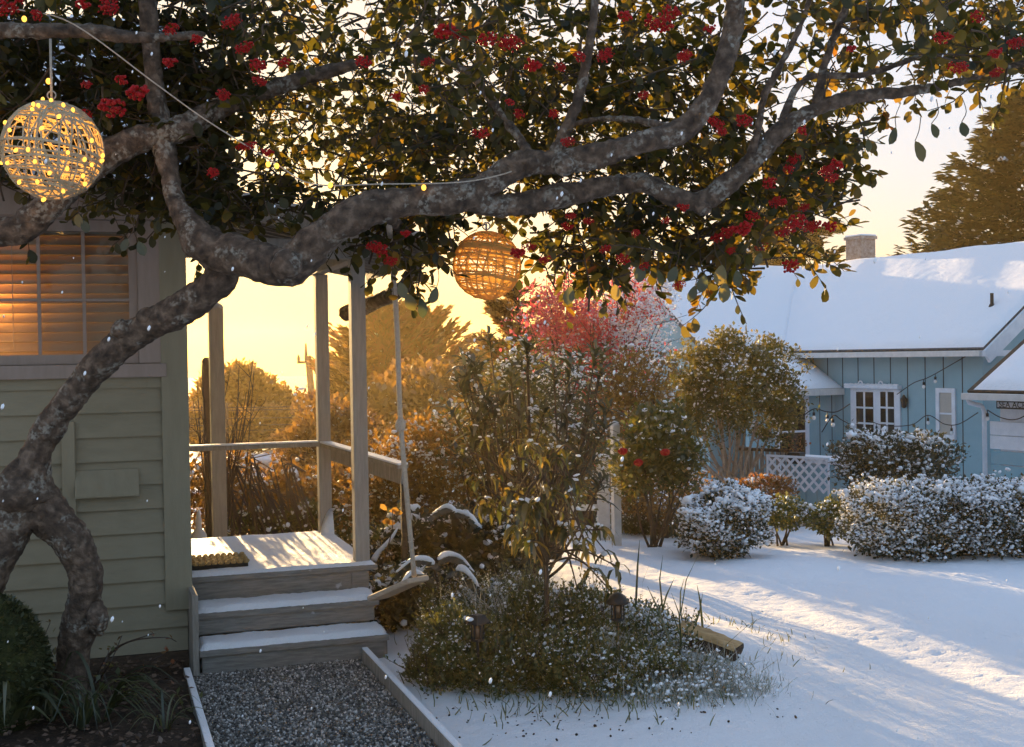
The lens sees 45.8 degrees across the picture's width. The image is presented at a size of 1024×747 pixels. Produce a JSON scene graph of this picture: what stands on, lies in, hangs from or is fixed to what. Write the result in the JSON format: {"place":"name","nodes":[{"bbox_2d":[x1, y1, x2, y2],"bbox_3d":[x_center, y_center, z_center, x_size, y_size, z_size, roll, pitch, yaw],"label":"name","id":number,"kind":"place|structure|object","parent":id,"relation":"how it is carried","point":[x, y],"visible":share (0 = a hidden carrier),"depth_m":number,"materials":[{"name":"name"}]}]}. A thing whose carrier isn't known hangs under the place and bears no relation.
{"place":"outdoors","nodes":[
{"label":"outdoors","id":0,"kind":"place"},
{"bbox_2d":[51,629,62,691],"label":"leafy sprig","id":1,"kind":"object","parent":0,"point":[54,651],"visible":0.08,"depth_m":6.71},
{"bbox_2d":[191,509,206,538],"bbox_3d":[-2.745,1.553,10.622,0.170,0.720,0.162,-1,1,0],"label":"garden finial","id":2,"kind":"object","parent":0,"point":[198,532],"visible":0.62,"depth_m":10.59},
{"bbox_2d":[188,376,315,404],"bbox_3d":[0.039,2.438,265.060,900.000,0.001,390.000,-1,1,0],"label":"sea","id":3,"kind":"structure","parent":0,"point":[294,381],"depth_m":344.31,"materials":[{"name":"yellow"}]},
{"bbox_2d":[192,658,437,746],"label":"gravel path","id":4,"kind":"structure","parent":0,"point":[308,735],"depth_m":6.39,"materials":[{"name":"gravel"}]},
{"bbox_2d":[1,11,1023,738],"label":"falling snow","id":5,"kind":"structure","parent":0,"point":[475,339],"depth_m":3.54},
{"bbox_2d":[23,0,1023,377],"label":"sky","id":6,"kind":"structure","parent":0,"point":[265,324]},
{"bbox_2d":[190,448,1023,746],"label":"snowy ground","id":7,"kind":"structure","parent":0,"point":[947,674],"depth_m":7.71,"materials":[{"name":"snow"}]},
{"bbox_2d":[0,661,202,746],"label":"soil bed","id":8,"kind":"object","parent":7,"relation":"on","point":[184,726],"visible":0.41,"depth_m":6.28,"materials":[{"name":"soil"}]},
{"bbox_2d":[0,592,56,735],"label":"bush","id":9,"kind":"object","parent":8,"relation":"on","point":[26,655],"visible":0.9,"depth_m":6.27,"materials":[{"name":"green plant"}]},
{"bbox_2d":[0,678,68,730],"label":"strap leaf plant","id":10,"kind":"object","parent":8,"relation":"on","point":[6,706],"visible":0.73,"depth_m":6.18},
{"bbox_2d":[25,676,106,721],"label":"strap leaf plant","id":11,"kind":"object","parent":8,"relation":"on","point":[47,703],"visible":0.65,"depth_m":6.35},
{"bbox_2d":[25,675,149,731],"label":"strap leaf plant","id":12,"kind":"object","parent":8,"relation":"on","point":[83,718],"visible":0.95,"depth_m":6.19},
{"bbox_2d":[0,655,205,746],"bbox_3d":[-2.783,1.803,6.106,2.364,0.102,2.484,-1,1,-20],"label":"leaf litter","id":13,"kind":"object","parent":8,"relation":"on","point":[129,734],"visible":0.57,"depth_m":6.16,"materials":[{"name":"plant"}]},
{"bbox_2d":[32,651,182,722],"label":"strap leaf plant","id":14,"kind":"object","parent":8,"relation":"on","point":[112,701],"visible":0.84,"depth_m":6.30,"materials":[{"name":"plant"}]},
{"bbox_2d":[45,619,176,701],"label":"dead stalks","id":15,"kind":"object","parent":8,"relation":"on","point":[103,664],"visible":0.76,"depth_m":6.75,"materials":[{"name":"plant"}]},
{"bbox_2d":[95,646,149,708],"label":"leafy sprig","id":16,"kind":"object","parent":8,"relation":"on","point":[117,671],"visible":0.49,"depth_m":6.71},
{"bbox_2d":[115,689,208,732],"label":"strap leaf plant","id":17,"kind":"object","parent":8,"relation":"on","point":[162,720],"visible":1,"depth_m":6.15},
{"bbox_2d":[143,686,213,711],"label":"leafy sprig","id":18,"kind":"object","parent":8,"relation":"on","point":[178,690],"visible":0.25,"depth_m":6.65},
{"bbox_2d":[0,0,1023,712],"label":"berry tree","id":19,"kind":"object","parent":8,"relation":"on","point":[148,146],"visible":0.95,"depth_m":6.46,"materials":[{"name":"green plant"}]},
{"bbox_2d":[0,39,104,201],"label":"wicker ball","id":20,"kind":"object","parent":19,"relation":"hanging from","point":[75,116],"visible":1,"depth_m":5.57,"materials":[{"name":"wicker"}]},
{"bbox_2d":[0,7,511,190],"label":"fairy light wire","id":21,"kind":"object","parent":19,"relation":"attached to","point":[268,164],"visible":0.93,"depth_m":5.90,"materials":[{"name":"metal"}]},
{"bbox_2d":[367,224,428,600],"bbox_3d":[-0.620,0.330,7.064,0.360,2.240,1.488,-1,1,-12],"label":"rope swing","id":22,"kind":"object","parent":19,"relation":"hanging from","point":[407,583],"visible":0.92,"depth_m":7.28,"materials":[{"name":"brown wood"}]},
{"bbox_2d":[452,222,521,299],"bbox_3d":[-0.136,-0.613,6.591,0.378,0.426,0.377,-1,1,0],"label":"wicker ball","id":23,"kind":"object","parent":19,"relation":"hanging from","point":[487,249],"visible":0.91,"depth_m":6.48,"materials":[{"name":"wicker"}]},
{"bbox_2d":[0,14,229,672],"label":"sage house","id":24,"kind":"structure","parent":7,"relation":"on","point":[120,456],"depth_m":7.57,"materials":[{"name":"wood"}]},
{"bbox_2d":[0,214,166,379],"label":"window","id":25,"kind":"structure","parent":24,"relation":"in","point":[142,278],"depth_m":7.54,"materials":[{"name":"beige glass"}]},
{"bbox_2d":[184,667,214,746],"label":"path edging","id":26,"kind":"object","parent":7,"relation":"on","point":[201,720],"visible":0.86,"depth_m":6.45,"materials":[{"name":"white"}]},
{"bbox_2d":[201,357,211,536],"bbox_3d":[-2.810,0.989,11.214,0.084,2.278,0.084,-1,1,-22],"label":"garden post","id":27,"kind":"object","parent":7,"relation":"on","point":[205,369],"visible":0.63,"depth_m":11.17,"materials":[{"name":"brown wood"}]},
{"bbox_2d":[189,361,264,537],"bbox_3d":[-2.581,0.899,11.018,0.646,2.046,0.605,-1,1,16],"label":"bare sapling","id":28,"kind":"object","parent":7,"relation":"on","point":[231,480],"visible":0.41,"depth_m":10.98,"materials":[{"name":"plant"}]},
{"bbox_2d":[188,357,303,452],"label":"distant mound tree","id":29,"kind":"object","parent":7,"relation":"on","point":[269,389],"visible":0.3,"depth_m":33.20,"materials":[{"name":"plant"}]},
{"bbox_2d":[189,403,349,457],"bbox_3d":[-5.733,1.413,26.221,5.119,1.635,0.277,-1,1,-2],"label":"wire fence","id":30,"kind":"object","parent":7,"relation":"on","point":[227,413],"visible":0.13,"depth_m":26.22,"materials":[{"name":"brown metal"}]},
{"bbox_2d":[226,454,317,535],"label":"bent stalks","id":31,"kind":"object","parent":7,"relation":"on","point":[290,494],"visible":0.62,"depth_m":11.33,"materials":[{"name":"plant"}]},
{"bbox_2d":[189,400,367,468],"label":"field scrub","id":32,"kind":"object","parent":7,"relation":"on","point":[263,435],"visible":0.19,"depth_m":26.92,"materials":[{"name":"plant"}]},
{"bbox_2d":[202,497,380,570],"bbox_3d":[-1.988,1.575,11.562,2.035,0.807,1.107,-1,1,13],"label":"dry brush","id":33,"kind":"object","parent":7,"relation":"on","point":[338,532],"visible":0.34,"depth_m":11.41,"materials":[{"name":"brown plant"}]},
{"bbox_2d":[190,431,395,540],"bbox_3d":[-2.338,1.294,12.449,2.534,1.394,1.926,-1,1,0],"label":"dry brush","id":34,"kind":"object","parent":7,"relation":"on","point":[308,484],"visible":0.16,"depth_m":12.19,"materials":[{"name":"orange plant"}]},
{"bbox_2d":[297,343,314,393],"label":"utility pole","id":35,"kind":"object","parent":7,"relation":"on","point":[310,380],"visible":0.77,"depth_m":47.91,"materials":[{"name":"brown wood"}]},
{"bbox_2d":[186,192,427,675],"bbox_3d":[-1.715,0.355,8.828,1.960,3.358,2.558,-1,1,-19],"label":"porch","id":36,"kind":"object","parent":7,"relation":"on","point":[239,618],"visible":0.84,"depth_m":8.27,"materials":[{"name":"white"}]},
{"bbox_2d":[208,303,227,536],"bbox_3d":[-2.501,0.740,10.311,0.132,2.688,0.132,-1,1,-22],"label":"porch post","id":37,"kind":"object","parent":36,"relation":"on","point":[217,415],"visible":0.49,"depth_m":10.25,"materials":[{"name":"paint"}]},
{"bbox_2d":[192,552,249,570],"bbox_3d":[-2.153,1.304,8.370,0.640,0.055,0.411,-1,1,-19],"label":"door mat","id":38,"kind":"object","parent":36,"relation":"on","point":[215,561],"depth_m":8.29,"materials":[{"name":"fabric"}]},
{"bbox_2d":[300,388,315,404],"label":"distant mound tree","id":39,"kind":"object","parent":7,"relation":"on","point":[308,398],"visible":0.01,"depth_m":39.18,"materials":[{"name":"plant"}]},
{"bbox_2d":[266,385,396,485],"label":"mounded shrub","id":40,"kind":"object","parent":7,"relation":"on","point":[298,430],"visible":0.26,"depth_m":15.16,"materials":[{"name":"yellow plant"}]},
{"bbox_2d":[329,324,389,424],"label":"cypress","id":41,"kind":"object","parent":7,"relation":"on","point":[338,379],"visible":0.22,"depth_m":29.72,"materials":[{"name":"green plant"}]},
{"bbox_2d":[306,294,459,390],"bbox_3d":[-4.217,-0.153,39.951,5.182,5.007,4.879,-1,1,0],"label":"cypress","id":42,"kind":"object","parent":7,"relation":"on","point":[380,322],"visible":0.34,"depth_m":39.29,"materials":[{"name":"green plant"}]},
{"bbox_2d":[380,504,402,568],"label":"yellow leaf sprig","id":43,"kind":"object","parent":7,"relation":"on","point":[395,510],"visible":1,"depth_m":8.94,"materials":[{"name":"plant"}]},
{"bbox_2d":[362,647,462,746],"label":"path edging","id":44,"kind":"object","parent":7,"relation":"on","point":[427,721],"visible":0.78,"depth_m":6.57,"materials":[{"name":"white"}]},
{"bbox_2d":[333,405,502,542],"bbox_3d":[-0.843,1.114,11.241,1.667,1.629,1.970,-1,1,0],"label":"undergrowth bush","id":45,"kind":"object","parent":7,"relation":"on","point":[429,484],"visible":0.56,"depth_m":10.99,"materials":[{"name":"plant"}]},
{"bbox_2d":[342,304,494,409],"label":"cypress","id":46,"kind":"object","parent":7,"relation":"on","point":[438,315],"visible":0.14,"depth_m":41.30,"materials":[{"name":"green plant"}]},
{"bbox_2d":[383,634,462,695],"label":"heather","id":47,"kind":"object","parent":7,"relation":"on","point":[408,664],"visible":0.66,"depth_m":7.09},
{"bbox_2d":[369,503,485,600],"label":"snowy fern","id":48,"kind":"object","parent":7,"relation":"on","point":[403,571],"visible":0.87,"depth_m":8.27,"materials":[{"name":"green plant"}]},
{"bbox_2d":[315,323,554,454],"bbox_3d":[-1.384,0.482,30.514,6.961,3.462,8.592,-1,1,0],"label":"distant tree","id":49,"kind":"object","parent":7,"relation":"on","point":[415,395],"visible":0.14,"depth_m":28.36,"materials":[{"name":"yellow plant"}]},
{"bbox_2d":[351,499,559,632],"bbox_3d":[-0.446,1.438,9.342,1.684,0.862,2.054,-1,1,0],"label":"undergrowth bush","id":50,"kind":"object","parent":7,"relation":"on","point":[445,532],"visible":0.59,"depth_m":9.30,"materials":[{"name":"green plant"}]},
{"bbox_2d":[401,588,546,698],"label":"heather","id":51,"kind":"object","parent":7,"relation":"on","point":[455,642],"visible":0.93,"depth_m":7.01,"materials":[{"name":"plant"}]},
{"bbox_2d":[464,613,490,689],"bbox_3d":[-0.203,1.660,6.966,0.106,0.545,0.127,0,1,45],"label":"path light","id":52,"kind":"object","parent":7,"relation":"on","point":[477,622],"visible":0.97,"depth_m":6.95,"materials":[{"name":"black metal"}]},
{"bbox_2d":[414,554,555,615],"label":"heather","id":53,"kind":"object","parent":7,"relation":"on","point":[510,574],"visible":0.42,"depth_m":8.25,"materials":[{"name":"plant"}]},
{"bbox_2d":[448,281,568,499],"bbox_3d":[0.066,0.446,18.064,2.266,3.758,2.101,-1,1,0],"label":"cypress","id":54,"kind":"object","parent":7,"relation":"on","point":[495,309],"visible":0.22,"depth_m":17.76,"materials":[{"name":"green plant"}]},
{"bbox_2d":[413,561,603,630],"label":"feathery grass","id":55,"kind":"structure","parent":7,"relation":"on","point":[476,599],"depth_m":7.68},
{"bbox_2d":[358,671,667,745],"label":"grass clump","id":56,"kind":"object","parent":7,"relation":"on","point":[569,702],"visible":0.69,"depth_m":6.66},
{"bbox_2d":[416,335,623,574],"bbox_3d":[0.046,0.785,11.357,2.047,2.313,2.094,-1,1,0],"label":"leggy shrub","id":57,"kind":"object","parent":7,"relation":"on","point":[534,417],"visible":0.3,"depth_m":11.29,"materials":[{"name":"green plant"}]},
{"bbox_2d":[429,325,630,582],"bbox_3d":[0.161,0.705,10.380,1.710,2.262,1.876,-1,1,0],"label":"whorled shrub","id":58,"kind":"object","parent":7,"relation":"on","point":[482,401],"visible":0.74,"depth_m":10.06,"materials":[{"name":"green plant"}]},
{"bbox_2d":[456,435,629,633],"bbox_3d":[0.182,1.075,7.387,1.051,1.358,0.982,-1,1,0],"label":"drooping sapling","id":59,"kind":"object","parent":7,"relation":"on","point":[532,510],"visible":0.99,"depth_m":7.30,"materials":[{"name":"green plant"}]},
{"bbox_2d":[480,578,622,699],"bbox_3d":[0.218,1.572,7.262,0.701,0.541,1.311,-1,1,-25],"label":"heather","id":60,"kind":"object","parent":7,"relation":"on","point":[549,657],"visible":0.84,"depth_m":6.97,"materials":[{"name":"plant"}]},
{"bbox_2d":[506,560,602,644],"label":"heather","id":61,"kind":"object","parent":7,"relation":"on","point":[585,599],"visible":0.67,"depth_m":7.41,"materials":[{"name":"plant"}]},
{"bbox_2d":[500,347,610,558],"bbox_3d":[0.404,0.852,12.630,1.300,2.278,1.918,-1,1,0],"label":"leggy shrub","id":62,"kind":"object","parent":7,"relation":"on","point":[561,389],"visible":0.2,"depth_m":12.46,"materials":[{"name":"green plant"}]},
{"bbox_2d":[524,299,594,421],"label":"distant tree","id":63,"kind":"object","parent":7,"relation":"on","point":[554,339],"depth_m":28.88,"materials":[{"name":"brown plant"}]},
{"bbox_2d":[566,454,609,539],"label":"garden gate","id":64,"kind":"structure","parent":7,"relation":"on","point":[603,515],"depth_m":14.10,"materials":[{"name":"white"}]},
{"bbox_2d":[495,252,702,524],"bbox_3d":[1.142,0.179,16.553,2.700,3.888,2.516,-1,1,0],"label":"red berried tree","id":65,"kind":"object","parent":7,"relation":"on","point":[606,330],"visible":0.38,"depth_m":16.16,"materials":[{"name":"twig"},{"name":"snow"},{"name":"red berry"}]},
{"bbox_2d":[425,693,796,740],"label":"soil crumbs","id":66,"kind":"object","parent":7,"relation":"on","point":[595,725],"visible":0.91,"depth_m":6.41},
{"bbox_2d":[610,421,621,545],"bbox_3d":[1.169,1.335,13.620,0.098,1.602,0.098,-1,1,-22],"label":"gate post","id":67,"kind":"object","parent":7,"relation":"on","point":[616,518],"visible":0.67,"depth_m":13.58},
{"bbox_2d":[606,592,628,645],"bbox_3d":[0.633,1.576,7.223,0.139,0.542,0.135,-1,1,0],"label":"path light","id":68,"kind":"object","parent":7,"relation":"on","point":[617,601],"visible":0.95,"depth_m":7.19,"materials":[{"name":"black metal"}]},
{"bbox_2d":[578,342,684,532],"bbox_3d":[1.458,0.833,15.204,1.570,2.468,2.006,-1,1,0],"label":"golden shrub","id":69,"kind":"object","parent":7,"relation":"on","point":[615,393],"visible":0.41,"depth_m":14.97,"materials":[{"name":"plant"}]},
{"bbox_2d":[550,568,714,657],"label":"heather","id":70,"kind":"object","parent":7,"relation":"on","point":[654,615],"visible":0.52,"depth_m":7.55,"materials":[{"name":"plant"}]},
{"bbox_2d":[562,623,715,702],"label":"heather","id":71,"kind":"object","parent":7,"relation":"on","point":[646,659],"visible":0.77,"depth_m":6.86,"materials":[{"name":"plant"}]},
{"bbox_2d":[586,465,727,537],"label":"golden shrub","id":72,"kind":"object","parent":7,"relation":"on","point":[625,503],"visible":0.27,"depth_m":14.50,"materials":[{"name":"brown plant"}]},
{"bbox_2d":[605,397,712,546],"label":"flowering shrub","id":73,"kind":"object","parent":7,"relation":"on","point":[670,439],"visible":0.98,"depth_m":13.12,"materials":[{"name":"green plant"}]},
{"bbox_2d":[635,540,702,653],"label":"grass clump","id":74,"kind":"object","parent":7,"relation":"on","point":[662,604],"visible":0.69,"depth_m":7.59,"materials":[{"name":"green plant"}]},
{"bbox_2d":[512,664,830,725],"bbox_3d":[0.842,1.753,6.716,1.492,0.170,1.117,-1,1,-27],"label":"grass clump","id":75,"kind":"object","parent":7,"relation":"on","point":[665,718],"visible":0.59,"depth_m":6.56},
{"bbox_2d":[574,660,776,717],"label":"feathery grass","id":76,"kind":"structure","parent":7,"relation":"on","point":[659,685],"depth_m":6.66,"materials":[{"name":"plant"}]},
{"bbox_2d":[628,660,771,702],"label":"grass clump","id":77,"kind":"object","parent":7,"relation":"on","point":[740,684],"visible":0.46,"depth_m":6.82,"materials":[{"name":"plant"}]},
{"bbox_2d":[665,620,743,660],"bbox_3d":[1.183,1.655,7.480,0.468,0.198,0.228,-1,1,26],"label":"split log","id":78,"kind":"object","parent":7,"relation":"on","point":[711,638],"visible":0.6,"depth_m":7.39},
{"bbox_2d":[669,477,778,560],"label":"round bush","id":79,"kind":"object","parent":7,"relation":"on","point":[717,526],"visible":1,"depth_m":12.07,"materials":[{"name":"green plant"}]},
{"bbox_2d":[654,321,819,484],"bbox_3d":[3.269,0.646,17.649,2.310,2.842,2.308,0,1,39],"label":"round crowned tree","id":80,"kind":"object","parent":7,"relation":"on","point":[700,394],"visible":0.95,"depth_m":17.35,"materials":[{"name":"green plant"}]},
{"bbox_2d":[800,404,849,422],"bbox_3d":[4.425,0.559,17.118,0.736,0.281,0.056,0,1,35],"label":"string light","id":81,"kind":"object","parent":80,"relation":"hanging from","point":[814,416],"visible":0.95,"depth_m":17.11,"materials":[{"name":"black plastic"}]},
{"bbox_2d":[739,447,791,495],"bbox_3d":[3.717,1.599,17.795,0.838,1.000,0.120,0,1,39],"label":"terrace railing","id":82,"kind":"object","parent":7,"relation":"on","point":[767,451],"visible":0.38,"depth_m":17.79,"materials":[{"name":"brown wood"}]},
{"bbox_2d":[786,430,811,463],"bbox_3d":[4.091,1.043,17.341,0.398,0.482,0.344,-2,1,-37],"label":"flower pot","id":83,"kind":"object","parent":82,"relation":"on","point":[796,453],"visible":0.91,"depth_m":17.27,"materials":[{"name":"black metal"}]},
{"bbox_2d":[734,471,799,528],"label":"golden bush","id":84,"kind":"object","parent":7,"relation":"on","point":[763,481],"visible":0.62,"depth_m":15.09,"materials":[{"name":"orange plant"}]},
{"bbox_2d":[760,491,812,545],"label":"golden bush","id":85,"kind":"object","parent":7,"relation":"on","point":[794,513],"visible":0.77,"depth_m":13.51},
{"bbox_2d":[746,139,847,265],"bbox_3d":[9.455,-2.969,39.918,5.912,10.134,5.761,-1,1,0],"label":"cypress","id":86,"kind":"object","parent":7,"relation":"on","point":[819,238],"visible":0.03,"depth_m":39.13,"materials":[{"name":"green plant"}]},
{"bbox_2d":[766,454,829,498],"bbox_3d":[4.002,1.451,16.973,0.040,0.588,1.010,-2,1,-44],"label":"lattice screen","id":87,"kind":"object","parent":7,"relation":"on","point":[803,458],"visible":0.76,"depth_m":16.89,"materials":[{"name":"white paint"}]},
{"bbox_2d":[607,234,1023,483],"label":"blue house","id":88,"kind":"structure","parent":7,"relation":"on","point":[871,320],"depth_m":21.83,"materials":[{"name":"paint"}]},
{"bbox_2d":[775,396,809,468],"bbox_3d":[5.096,1.057,21.971,0.765,1.300,0.049,-1,1,-27],"label":"window","id":89,"kind":"structure","parent":88,"relation":"in","point":[803,433],"depth_m":22.07,"materials":[{"name":"white paint"}]},
{"bbox_2d":[844,380,901,478],"bbox_3d":[6.412,1.137,21.526,0.119,2.023,1.334,-1,1,-27],"label":"door","id":90,"kind":"structure","parent":88,"relation":"in","point":[878,403],"depth_m":21.46,"materials":[{"name":"white paint"}]},
{"bbox_2d":[868,412,977,434],"bbox_3d":[6.893,0.829,20.436,0.055,0.432,2.452,-1,1,-27],"label":"string light","id":91,"kind":"object","parent":88,"relation":"hanging from","point":[928,423],"visible":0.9,"depth_m":20.27,"materials":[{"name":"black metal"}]},
{"bbox_2d":[897,357,964,394],"bbox_3d":[7.004,0.022,20.181,0.055,0.702,1.616,-1,1,-27],"label":"string light","id":92,"kind":"object","parent":88,"relation":"attached to","point":[923,383],"visible":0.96,"depth_m":20.23,"materials":[{"name":"black plastic"}]},
{"bbox_2d":[935,388,956,439],"bbox_3d":[7.184,0.665,20.067,0.049,0.844,0.418,-1,1,-27],"label":"window","id":93,"kind":"structure","parent":88,"relation":"in","point":[945,398],"depth_m":20.07,"materials":[{"name":"white paint"}]},
{"bbox_2d":[780,454,863,508],"bbox_3d":[4.573,1.727,17.645,0.590,1.008,1.185,-2,1,-41],"label":"lattice fence","id":94,"kind":"object","parent":7,"relation":"on","point":[808,496],"visible":0.12,"depth_m":17.47,"materials":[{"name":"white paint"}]},
{"bbox_2d":[774,505,879,526],"bbox_3d":[4.107,1.919,15.829,1.500,0.265,0.500,-1,1,-27],"label":"garden step","id":95,"kind":"object","parent":7,"relation":"on","point":[806,513],"visible":0.06,"depth_m":15.62,"materials":[{"name":"grey stone"}]},
{"bbox_2d":[799,493,854,546],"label":"golden bush","id":96,"kind":"object","parent":7,"relation":"on","point":[815,511],"visible":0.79,"depth_m":13.24,"materials":[{"name":"plant"}]},
{"bbox_2d":[823,420,971,527],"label":"leafy shrub","id":97,"kind":"object","parent":7,"relation":"on","point":[916,448],"visible":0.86,"depth_m":15.15,"materials":[{"name":"green plant"}]},
{"bbox_2d":[826,467,1023,562],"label":"clipped hedge","id":98,"kind":"object","parent":7,"relation":"on","point":[988,494],"visible":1,"depth_m":11.96,"materials":[{"name":"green plant"}]},
{"bbox_2d":[887,89,1023,255],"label":"cypress","id":99,"kind":"object","parent":7,"relation":"on","point":[974,214],"visible":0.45,"depth_m":35.29,"materials":[{"name":"green plant"}]},
{"bbox_2d":[961,339,1023,512],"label":"garage","id":100,"kind":"structure","parent":7,"relation":"on","point":[1002,379],"depth_m":16.96,"materials":[{"name":"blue wood"}]},
{"bbox_2d":[985,409,1023,420],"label":"string light","id":101,"kind":"object","parent":100,"relation":"hanging from","point":[987,418],"visible":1,"depth_m":17.12,"materials":[{"name":"black plastic"}]},
{"bbox_2d":[991,450,1023,512],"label":"garage door","id":102,"kind":"structure","parent":100,"relation":"in","point":[997,457],"depth_m":16.97,"materials":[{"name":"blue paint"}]},
{"bbox_2d":[996,401,1023,409],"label":"name sign","id":103,"kind":"object","parent":100,"relation":"attached to","point":[1009,405],"visible":0.97,"depth_m":16.91,"materials":[{"name":"black metal"}]},
{"bbox_2d":[497,587,763,694],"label":"feathery grass","id":104,"kind":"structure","parent":0,"point":[610,633],"depth_m":7.17,"materials":[{"name":"plant"}]},
{"bbox_2d":[394,608,870,701],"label":"grass","id":105,"kind":"structure","parent":0,"point":[721,654],"depth_m":8.03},
{"bbox_2d":[590,502,682,537],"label":"grass clump","id":106,"kind":"object","parent":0,"point":[627,526],"visible":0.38,"depth_m":14.93,"materials":[{"name":"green plant"}]},
{"bbox_2d":[631,633,783,694],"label":"feathery grass","id":107,"kind":"structure","parent":0,"point":[720,666],"depth_m":7.03,"materials":[{"name":"plant"}]},
{"bbox_2d":[668,663,813,706],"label":"feathery grass","id":108,"kind":"structure","parent":0,"point":[760,686],"depth_m":6.74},
{"bbox_2d":[822,415,849,431],"bbox_3d":[4.529,0.700,16.895,0.418,0.247,0.082,-1,1,14],"label":"string light","id":109,"kind":"object","parent":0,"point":[832,423],"visible":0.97,"depth_m":16.91,"materials":[{"name":"black plastic"}]}
]}

